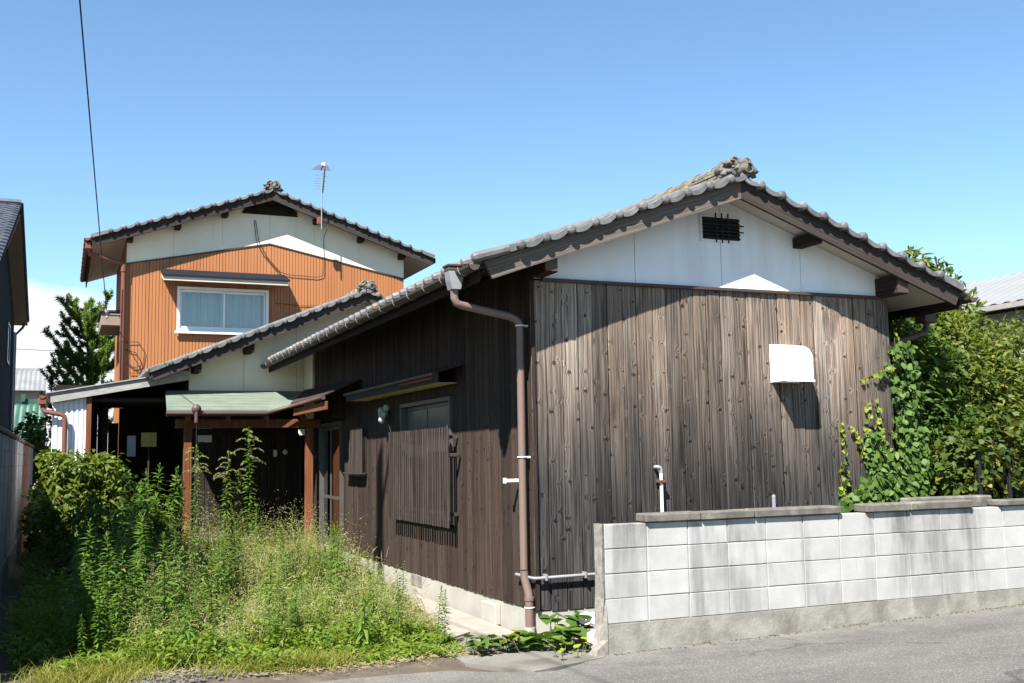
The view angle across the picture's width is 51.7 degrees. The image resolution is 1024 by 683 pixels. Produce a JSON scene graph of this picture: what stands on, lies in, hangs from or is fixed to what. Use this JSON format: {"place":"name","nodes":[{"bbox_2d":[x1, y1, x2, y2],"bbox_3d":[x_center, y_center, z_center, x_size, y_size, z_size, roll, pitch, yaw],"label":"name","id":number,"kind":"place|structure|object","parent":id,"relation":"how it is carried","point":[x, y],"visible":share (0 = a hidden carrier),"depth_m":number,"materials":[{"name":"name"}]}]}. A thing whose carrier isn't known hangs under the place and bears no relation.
{"place":"outdoors","nodes":[
{"label":"outdoors","id":0,"kind":"place"},
{"bbox_2d":[0,551,514,682],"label":"yard soil","id":1,"kind":"structure","parent":0,"point":[436,664],"depth_m":8.18,"materials":[{"name":"soil"}]},
{"bbox_2d":[63,594,80,653],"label":"tall weed","id":2,"kind":"object","parent":1,"relation":"on","point":[72,628],"visible":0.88,"depth_m":8.59,"materials":[{"name":"green plant"}]},
{"bbox_2d":[65,549,91,640],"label":"tall weed","id":3,"kind":"object","parent":1,"relation":"on","point":[78,567],"visible":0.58,"depth_m":9.14,"materials":[{"name":"green plant"}]},
{"bbox_2d":[73,593,85,652],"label":"tall weed","id":4,"kind":"object","parent":1,"relation":"on","point":[79,621],"visible":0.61,"depth_m":8.79,"materials":[{"name":"green plant"}]},
{"bbox_2d":[33,446,130,564],"bbox_3d":[-5.678,2.306,14.015,1.508,1.843,1.136,9,-11,-57],"label":"yellow green shrub","id":5,"kind":"object","parent":1,"relation":"on","point":[64,481],"visible":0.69,"depth_m":13.77,"materials":[{"name":"green plant"}]},
{"bbox_2d":[76,614,87,655],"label":"tall weed","id":6,"kind":"object","parent":1,"relation":"on","point":[82,641],"visible":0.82,"depth_m":8.48,"materials":[{"name":"green plant"}]},
{"bbox_2d":[71,552,94,636],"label":"tall weed","id":7,"kind":"object","parent":1,"relation":"on","point":[84,584],"visible":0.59,"depth_m":9.01,"materials":[{"name":"green plant"}]},
{"bbox_2d":[74,518,103,610],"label":"tall weed","id":8,"kind":"object","parent":1,"relation":"on","point":[89,555],"visible":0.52,"depth_m":10.01,"materials":[{"name":"green plant"}]},
{"bbox_2d":[83,604,94,646],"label":"tall weed","id":9,"kind":"object","parent":1,"relation":"on","point":[90,621],"visible":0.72,"depth_m":8.69,"materials":[{"name":"green plant"}]},
{"bbox_2d":[80,564,101,644],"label":"tall weed","id":10,"kind":"object","parent":1,"relation":"on","point":[89,592],"visible":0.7,"depth_m":8.90,"materials":[{"name":"green plant"}]},
{"bbox_2d":[18,467,167,579],"bbox_3d":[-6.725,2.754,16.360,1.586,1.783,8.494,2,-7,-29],"label":"dark yard bush","id":11,"kind":"object","parent":1,"relation":"on","point":[31,509],"visible":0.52,"depth_m":13.81,"materials":[{"name":"green plant"}]},
{"bbox_2d":[85,540,109,622],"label":"tall weed","id":12,"kind":"object","parent":1,"relation":"on","point":[95,569],"visible":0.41,"depth_m":9.30,"materials":[{"name":"green plant"}]},
{"bbox_2d":[91,600,105,653],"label":"tall weed","id":13,"kind":"object","parent":1,"relation":"on","point":[98,630],"visible":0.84,"depth_m":8.56,"materials":[{"name":"green plant"}]},
{"bbox_2d":[89,586,110,651],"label":"tall weed","id":14,"kind":"object","parent":1,"relation":"on","point":[101,605],"visible":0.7,"depth_m":8.77,"materials":[{"name":"green plant"}]},
{"bbox_2d":[93,568,113,648],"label":"tall weed","id":15,"kind":"object","parent":1,"relation":"on","point":[104,574],"visible":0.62,"depth_m":8.97,"materials":[{"name":"green plant"}]},
{"bbox_2d":[92,530,123,644],"bbox_3d":[-3.525,2.160,9.194,0.294,1.028,0.295,-4,-7,26],"label":"tall weed","id":16,"kind":"object","parent":1,"relation":"on","point":[108,570],"visible":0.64,"depth_m":9.21,"materials":[{"name":"green plant"}]},
{"bbox_2d":[38,370,189,543],"bbox_3d":[-6.992,2.158,18.411,2.310,3.116,3.107,2,-7,-23],"label":"lean to shed","id":17,"kind":"object","parent":1,"relation":"on","point":[77,412],"visible":0.45,"depth_m":19.31,"materials":[{"name":"plastic"}]},
{"bbox_2d":[104,529,130,623],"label":"tall weed","id":18,"kind":"object","parent":1,"relation":"on","point":[118,543],"visible":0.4,"depth_m":9.63,"materials":[{"name":"green plant"}]},
{"bbox_2d":[108,579,126,643],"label":"tall weed","id":19,"kind":"object","parent":1,"relation":"on","point":[118,603],"visible":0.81,"depth_m":8.88,"materials":[{"name":"green plant"}]},
{"bbox_2d":[106,545,133,636],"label":"tall weed","id":20,"kind":"object","parent":1,"relation":"on","point":[119,573],"visible":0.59,"depth_m":9.22,"materials":[{"name":"green plant"}]},
{"bbox_2d":[108,513,143,624],"bbox_3d":[-3.579,2.159,9.780,0.317,1.156,0.361,-6,-8,41],"label":"tall weed","id":21,"kind":"object","parent":1,"relation":"on","point":[121,526],"visible":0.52,"depth_m":9.77,"materials":[{"name":"green plant"}]},
{"bbox_2d":[118,582,135,642],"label":"tall weed","id":22,"kind":"object","parent":1,"relation":"on","point":[125,604],"visible":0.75,"depth_m":8.94,"materials":[{"name":"green plant"}]},
{"bbox_2d":[121,509,139,577],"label":"tall weed","id":23,"kind":"object","parent":1,"relation":"on","point":[130,512],"visible":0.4,"depth_m":11.98,"materials":[{"name":"green plant"}]},
{"bbox_2d":[120,514,143,580],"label":"tall weed","id":24,"kind":"object","parent":1,"relation":"on","point":[133,517],"visible":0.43,"depth_m":11.88,"materials":[{"name":"green plant"}]},
{"bbox_2d":[123,551,144,629],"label":"tall weed","id":25,"kind":"object","parent":1,"relation":"on","point":[135,593],"visible":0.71,"depth_m":9.34,"materials":[{"name":"green plant"}]},
{"bbox_2d":[122,513,151,605],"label":"tall weed","id":26,"kind":"object","parent":1,"relation":"on","point":[141,526],"visible":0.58,"depth_m":10.18,"materials":[{"name":"green plant"}]},
{"bbox_2d":[129,536,154,620],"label":"tall weed","id":27,"kind":"object","parent":1,"relation":"on","point":[139,562],"visible":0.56,"depth_m":9.69,"materials":[{"name":"green plant"}]},
{"bbox_2d":[135,582,151,646],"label":"tall weed","id":28,"kind":"object","parent":1,"relation":"on","point":[142,599],"visible":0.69,"depth_m":9.04,"materials":[{"name":"green plant"}]},
{"bbox_2d":[130,510,158,589],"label":"tall weed","id":29,"kind":"object","parent":1,"relation":"on","point":[140,517],"visible":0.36,"depth_m":10.95,"materials":[{"name":"green plant"}]},
{"bbox_2d":[132,468,158,540],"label":"tall weed","id":30,"kind":"object","parent":1,"relation":"on","point":[146,474],"visible":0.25,"depth_m":14.69,"materials":[{"name":"green plant"}]},
{"bbox_2d":[135,541,158,610],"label":"tall weed","id":31,"kind":"object","parent":1,"relation":"on","point":[147,575],"visible":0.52,"depth_m":10.24,"materials":[{"name":"green plant"}]},
{"bbox_2d":[141,433,156,501],"bbox_3d":[-6.119,2.583,17.755,0.250,2.100,0.040,2,-7,-23],"label":"sign board","id":32,"kind":"object","parent":1,"relation":"on","point":[148,440],"visible":0.79,"depth_m":17.83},
{"bbox_2d":[145,585,162,637],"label":"tall weed","id":33,"kind":"object","parent":1,"relation":"on","point":[155,623],"visible":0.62,"depth_m":9.01,"materials":[{"name":"green plant"}]},
{"bbox_2d":[143,463,170,545],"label":"tall weed","id":34,"kind":"object","parent":1,"relation":"on","point":[157,495],"visible":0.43,"depth_m":14.61,"materials":[{"name":"green plant"}]},
{"bbox_2d":[149,491,166,571],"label":"tall weed","id":35,"kind":"object","parent":1,"relation":"on","point":[155,528],"visible":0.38,"depth_m":13.94,"materials":[{"name":"green plant"}]},
{"bbox_2d":[151,532,178,633],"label":"tall weed","id":36,"kind":"object","parent":1,"relation":"on","point":[163,597],"visible":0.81,"depth_m":9.31,"materials":[{"name":"green plant"}]},
{"bbox_2d":[156,559,176,626],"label":"tall weed","id":37,"kind":"object","parent":1,"relation":"on","point":[167,595],"visible":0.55,"depth_m":9.65,"materials":[{"name":"green plant"}]},
{"bbox_2d":[158,466,183,549],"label":"tall weed","id":38,"kind":"object","parent":1,"relation":"on","point":[173,485],"visible":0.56,"depth_m":14.58,"materials":[{"name":"green plant"}]},
{"bbox_2d":[160,495,183,551],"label":"tall weed","id":39,"kind":"object","parent":1,"relation":"on","point":[168,500],"visible":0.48,"depth_m":14.04,"materials":[{"name":"green plant"}]},
{"bbox_2d":[165,529,183,591],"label":"tall weed","id":40,"kind":"object","parent":1,"relation":"on","point":[174,531],"visible":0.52,"depth_m":11.08,"materials":[{"name":"green plant"}]},
{"bbox_2d":[164,475,188,553],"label":"tall weed","id":41,"kind":"object","parent":1,"relation":"on","point":[179,500],"visible":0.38,"depth_m":14.74,"materials":[{"name":"green plant"}]},
{"bbox_2d":[169,550,191,636],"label":"tall weed","id":42,"kind":"object","parent":1,"relation":"on","point":[178,573],"visible":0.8,"depth_m":9.13,"materials":[{"name":"green plant"}]},
{"bbox_2d":[173,481,191,555],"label":"tall weed","id":43,"kind":"object","parent":1,"relation":"on","point":[181,513],"visible":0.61,"depth_m":14.68,"materials":[{"name":"green plant"}]},
{"bbox_2d":[175,544,191,603],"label":"tall weed","id":44,"kind":"object","parent":1,"relation":"on","point":[183,578],"visible":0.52,"depth_m":10.55,"materials":[{"name":"green plant"}]},
{"bbox_2d":[174,612,198,656],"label":"tall weed","id":45,"kind":"object","parent":1,"relation":"on","point":[188,636],"visible":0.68,"depth_m":8.40,"materials":[{"name":"green plant"}]},
{"bbox_2d":[184,530,201,587],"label":"tall weed","id":46,"kind":"object","parent":1,"relation":"on","point":[194,554],"visible":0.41,"depth_m":11.19,"materials":[{"name":"green plant"}]},
{"bbox_2d":[115,664,272,682],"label":"gravel","id":47,"kind":"structure","parent":1,"relation":"on","point":[191,680],"depth_m":7.87,"materials":[{"name":"gravel"}]},
{"bbox_2d":[182,444,210,550],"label":"tall weed","id":48,"kind":"object","parent":1,"relation":"on","point":[196,477],"visible":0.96,"depth_m":14.35,"materials":[{"name":"green plant"}]},
{"bbox_2d":[189,565,204,622],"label":"tall weed","id":49,"kind":"object","parent":1,"relation":"on","point":[197,587],"visible":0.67,"depth_m":9.95,"materials":[{"name":"green plant"}]},
{"bbox_2d":[0,644,399,682],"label":"yellow grass","id":50,"kind":"structure","parent":1,"relation":"on","point":[82,675],"depth_m":7.93,"materials":[{"name":"plant"}]},
{"bbox_2d":[198,536,214,602],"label":"tall weed","id":51,"kind":"object","parent":1,"relation":"on","point":[204,560],"visible":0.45,"depth_m":10.79,"materials":[{"name":"green plant"}]},
{"bbox_2d":[199,549,225,628],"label":"tall weed","id":52,"kind":"object","parent":1,"relation":"on","point":[212,595],"visible":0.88,"depth_m":9.64,"materials":[{"name":"green plant"}]},
{"bbox_2d":[209,543,228,612],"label":"tall weed","id":53,"kind":"object","parent":1,"relation":"on","point":[218,577],"visible":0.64,"depth_m":10.41,"materials":[{"name":"green plant"}]},
{"bbox_2d":[213,533,234,597],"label":"tall weed","id":54,"kind":"object","parent":1,"relation":"on","point":[223,571],"visible":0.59,"depth_m":10.72,"materials":[{"name":"green plant"}]},
{"bbox_2d":[213,450,235,546],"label":"tall weed","id":55,"kind":"object","parent":1,"relation":"on","point":[224,479],"visible":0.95,"depth_m":14.46,"materials":[{"name":"green plant"}]},
{"bbox_2d":[222,551,236,602],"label":"tall weed","id":56,"kind":"object","parent":1,"relation":"on","point":[230,575],"visible":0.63,"depth_m":10.68,"materials":[{"name":"green plant"}]},
{"bbox_2d":[217,519,243,596],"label":"tall weed","id":57,"kind":"object","parent":1,"relation":"on","point":[236,547],"visible":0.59,"depth_m":11.12,"materials":[{"name":"green plant"}]},
{"bbox_2d":[0,499,466,676],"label":"grass","id":58,"kind":"structure","parent":1,"relation":"on","point":[170,663],"depth_m":9.35,"materials":[{"name":"plant"}]},
{"bbox_2d":[227,468,248,544],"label":"tall weed","id":59,"kind":"object","parent":1,"relation":"on","point":[244,469],"visible":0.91,"depth_m":14.67,"materials":[{"name":"green plant"}]},
{"bbox_2d":[234,427,265,549],"bbox_3d":[-3.637,2.216,14.598,0.402,2.074,0.477,-1,-6,2],"label":"tall weed","id":60,"kind":"object","parent":1,"relation":"on","point":[251,456],"visible":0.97,"depth_m":14.64,"materials":[{"name":"green plant"}]},
{"bbox_2d":[80,180,435,522],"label":"orange house","id":61,"kind":"structure","parent":1,"relation":"on","point":[189,280],"depth_m":21.26,"materials":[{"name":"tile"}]},
{"bbox_2d":[79,0,106,309],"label":"service cable","id":62,"kind":"object","parent":61,"relation":"attached to","point":[91,136],"visible":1,"depth_m":12.54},
{"bbox_2d":[175,286,268,334],"bbox_3d":[-5.774,-0.587,21.112,1.850,0.930,0.290,2,-7,-23],"label":"upper window","id":63,"kind":"structure","parent":61,"relation":"in","point":[200,310],"depth_m":21.13,"materials":[{"name":"white metal"}]},
{"bbox_2d":[311,162,330,228],"bbox_3d":[-3.857,-2.960,21.657,0.401,1.380,0.554,2,-7,-23],"label":"tv aerial","id":64,"kind":"object","parent":61,"relation":"attached to","point":[319,220],"visible":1,"depth_m":21.57,"materials":[{"name":"grey metal"}]},
{"bbox_2d":[134,280,384,550],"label":"entrance house","id":65,"kind":"structure","parent":1,"relation":"on","point":[227,396],"depth_m":18.02,"materials":[{"name":"paint"}]},
{"bbox_2d":[95,489,441,645],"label":"seeding grass","id":66,"kind":"structure","parent":1,"relation":"on","point":[408,615],"depth_m":10.81,"materials":[{"name":"plant"}]},
{"bbox_2d":[259,555,279,625],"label":"tall weed","id":67,"kind":"object","parent":1,"relation":"on","point":[269,586],"visible":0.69,"depth_m":9.41,"materials":[{"name":"green plant"}]},
{"bbox_2d":[271,579,285,635],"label":"tall weed","id":68,"kind":"object","parent":1,"relation":"on","point":[279,622],"visible":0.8,"depth_m":9.10,"materials":[{"name":"green plant"}]},
{"bbox_2d":[83,530,493,682],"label":"dry straw","id":69,"kind":"object","parent":1,"relation":"on","point":[339,667],"visible":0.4,"depth_m":9.68,"materials":[{"name":"plant"}]},
{"bbox_2d":[288,582,305,634],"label":"tall weed","id":70,"kind":"object","parent":1,"relation":"on","point":[295,610],"visible":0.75,"depth_m":9.13,"materials":[{"name":"green plant"}]},
{"bbox_2d":[322,526,339,592],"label":"tall weed","id":71,"kind":"object","parent":1,"relation":"on","point":[335,529],"visible":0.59,"depth_m":11.43,"materials":[{"name":"green plant"}]},
{"bbox_2d":[325,528,346,593],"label":"tall weed","id":72,"kind":"object","parent":1,"relation":"on","point":[340,532],"visible":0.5,"depth_m":11.40,"materials":[{"name":"green plant"}]},
{"bbox_2d":[329,539,351,606],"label":"tall weed","id":73,"kind":"object","parent":1,"relation":"on","point":[336,575],"visible":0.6,"depth_m":10.32,"materials":[{"name":"green plant"}]},
{"bbox_2d":[351,595,379,648],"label":"tall weed","id":74,"kind":"object","parent":1,"relation":"on","point":[368,637],"visible":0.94,"depth_m":8.77,"materials":[{"name":"green plant"}]},
{"bbox_2d":[392,592,403,633],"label":"tall weed","id":75,"kind":"object","parent":1,"relation":"on","point":[396,617],"visible":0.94,"depth_m":9.21,"materials":[{"name":"green plant"}]},
{"bbox_2d":[396,560,409,608],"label":"tall weed","id":76,"kind":"object","parent":1,"relation":"on","point":[403,575],"visible":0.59,"depth_m":10.34,"materials":[{"name":"green plant"}]},
{"bbox_2d":[432,586,447,642],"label":"tall weed","id":77,"kind":"object","parent":1,"relation":"on","point":[439,618],"visible":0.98,"depth_m":8.99,"materials":[{"name":"green plant"}]},
{"bbox_2d":[388,588,520,637],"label":"path","id":78,"kind":"structure","parent":0,"point":[462,624],"depth_m":10.23,"materials":[{"name":"concrete"}]},
{"bbox_2d":[0,0,1023,452],"label":"sky","id":79,"kind":"structure","parent":0,"point":[450,130],"materials":[{"name":"blue"}]},
{"bbox_2d":[450,633,606,672],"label":"concrete slab","id":80,"kind":"structure","parent":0,"point":[528,660],"depth_m":8.45,"materials":[{"name":"concrete"}]},
{"bbox_2d":[463,610,595,659],"bbox_3d":[0.295,2.403,8.712,1.252,0.299,0.794,3,-7,-32],"label":"creeper","id":81,"kind":"object","parent":80,"relation":"on","point":[564,634],"visible":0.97,"depth_m":8.77,"materials":[{"name":"green plant"}]},
{"bbox_2d":[313,604,1023,682],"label":"road","id":82,"kind":"structure","parent":0,"point":[983,646],"depth_m":8.09,"materials":[{"name":"asphalt"}]},
{"bbox_2d":[614,604,1021,655],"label":"wall foot grit","id":83,"kind":"structure","parent":82,"relation":"on","point":[823,629],"depth_m":9.38,"materials":[{"name":"soil"}]},
{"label":"garden soil","id":84,"kind":"structure","parent":0,"visible":0},
{"bbox_2d":[893,245,987,380],"bbox_3d":[5.544,0.790,13.776,1.776,4.234,1.395,2,-7,-23],"label":"back tree","id":85,"kind":"object","parent":84,"relation":"on","point":[969,307],"visible":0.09,"depth_m":13.94,"materials":[{"name":"green plant"}]},
{"bbox_2d":[888,312,1013,495],"bbox_3d":[4.668,1.058,12.530,2.366,3.467,2.681,2,-7,-23],"label":"evergreen shrub","id":86,"kind":"object","parent":84,"relation":"on","point":[937,408],"visible":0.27,"depth_m":11.88,"materials":[{"name":"green plant"}]},
{"bbox_2d":[903,310,1023,494],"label":"olive shrub","id":87,"kind":"object","parent":84,"relation":"on","point":[1001,382],"visible":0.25,"depth_m":12.79,"materials":[{"name":"green plant"}]},
{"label":"raised bed","id":88,"kind":"structure","parent":84,"relation":"on","visible":0},
{"bbox_2d":[900,495,991,506],"bbox_3d":[4.388,1.621,10.666,1.033,0.117,0.203,2,-7,-23],"label":"concrete slab","id":89,"kind":"object","parent":88,"relation":"on","point":[979,500],"visible":0.56,"depth_m":10.65,"materials":[{"name":"concrete"}]},
{"bbox_2d":[928,404,1023,498],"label":"vine shrub","id":90,"kind":"object","parent":88,"relation":"on","point":[967,440],"visible":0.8,"depth_m":11.28,"materials":[{"name":"green plant"}]},
{"bbox_2d":[975,451,982,494],"bbox_3d":[4.898,1.466,11.076,0.036,0.630,0.036,2,-7,-23],"label":"fence post","id":91,"kind":"object","parent":88,"relation":"on","point":[979,474],"visible":0.58,"depth_m":11.07,"materials":[{"name":"black metal"}]},
{"bbox_2d":[973,444,1023,495],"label":"wire mesh","id":92,"kind":"object","parent":91,"relation":"attached to","point":[992,475],"visible":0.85,"depth_m":11.19,"materials":[{"name":"black metal"}]},
{"bbox_2d":[1005,449,1012,498],"bbox_3d":[5.285,1.467,11.240,0.036,0.650,0.036,2,-7,-23],"label":"fence post","id":93,"kind":"object","parent":88,"relation":"on","point":[1009,481],"visible":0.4,"depth_m":11.23,"materials":[{"name":"black metal"}]},
{"label":"ground","id":94,"kind":"structure","parent":0,"visible":0},
{"bbox_2d":[0,198,29,432],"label":"neighbour house","id":95,"kind":"structure","parent":94,"relation":"on","point":[14,305],"depth_m":38.97,"materials":[{"name":"black"}]},
{"bbox_2d":[5,321,10,364],"bbox_3d":[-18.950,0.079,39.736,0.080,1.500,1.700,2,-7,-23],"label":"window","id":96,"kind":"structure","parent":95,"relation":"in","point":[8,332],"depth_m":39.13,"materials":[{"name":"grey glass"}]},
{"bbox_2d":[0,426,33,598],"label":"yard wall","id":97,"kind":"structure","parent":94,"relation":"on","point":[16,461],"depth_m":15.27,"materials":[{"name":"concrete"}]},
{"bbox_2d":[13,394,43,488],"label":"green roof house","id":98,"kind":"structure","parent":94,"relation":"on","point":[28,405],"depth_m":55.88,"materials":[{"name":"metal"}]},
{"bbox_2d":[10,411,51,500],"bbox_3d":[-12.581,3.367,28.507,1.825,3.063,2.219,2,-7,-23],"label":"dark back bush","id":99,"kind":"object","parent":94,"relation":"on","point":[36,437],"visible":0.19,"depth_m":28.01,"materials":[{"name":"green plant"}]},
{"bbox_2d":[14,368,50,445],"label":"grey roof house","id":100,"kind":"structure","parent":94,"relation":"on","point":[30,383],"depth_m":70.42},
{"bbox_2d":[38,289,114,431],"bbox_3d":[-14.794,1.967,37.091,3.530,7.749,3.693,2,-7,-23],"label":"pine tree","id":101,"kind":"object","parent":94,"relation":"on","point":[91,364],"visible":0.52,"depth_m":36.65,"materials":[{"name":"green plant"}]},
{"bbox_2d":[260,156,976,634],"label":"timber house","id":102,"kind":"structure","parent":94,"relation":"on","point":[716,336],"depth_m":10.51,"materials":[{"name":"wood"}]},
{"bbox_2d":[318,421,343,548],"bbox_3d":[-2.826,2.255,16.758,0.160,1.950,1.540,2,-7,-23],"label":"side door","id":103,"kind":"structure","parent":102,"relation":"in","point":[330,438],"depth_m":16.76,"materials":[{"name":"grey metal"}]},
{"bbox_2d":[378,396,392,446],"bbox_3d":[-1.607,1.097,13.530,0.124,0.806,0.651,2,-7,-23],"label":"outdoor security spotlight","id":104,"kind":"object","parent":102,"relation":"hanging from","point":[383,413],"visible":1,"depth_m":13.64,"materials":[{"name":"white plastic"}]},
{"bbox_2d":[400,396,453,524],"bbox_3d":[-0.976,1.389,12.377,0.130,1.395,1.860,2,-7,-23],"label":"side window","id":105,"kind":"structure","parent":102,"relation":"in","point":[435,413],"depth_m":12.26,"materials":[{"name":"brown metal"}]},
{"bbox_2d":[837,328,936,512],"bbox_3d":[3.800,0.856,11.021,1.400,2.033,0.357,2,-7,-23],"label":"ivy","id":106,"kind":"object","parent":102,"relation":"attached to","point":[902,471],"visible":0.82,"depth_m":11.01,"materials":[{"name":"green plant"}]},
{"bbox_2d":[588,498,1023,656],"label":"block wall","id":107,"kind":"structure","parent":94,"relation":"on","point":[672,579],"depth_m":9.34,"materials":[{"name":"concrete"}]},
{"bbox_2d":[940,272,1023,377],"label":"grey metal building","id":108,"kind":"structure","parent":94,"relation":"on","point":[1003,295],"depth_m":25.76,"materials":[{"name":"metal"}]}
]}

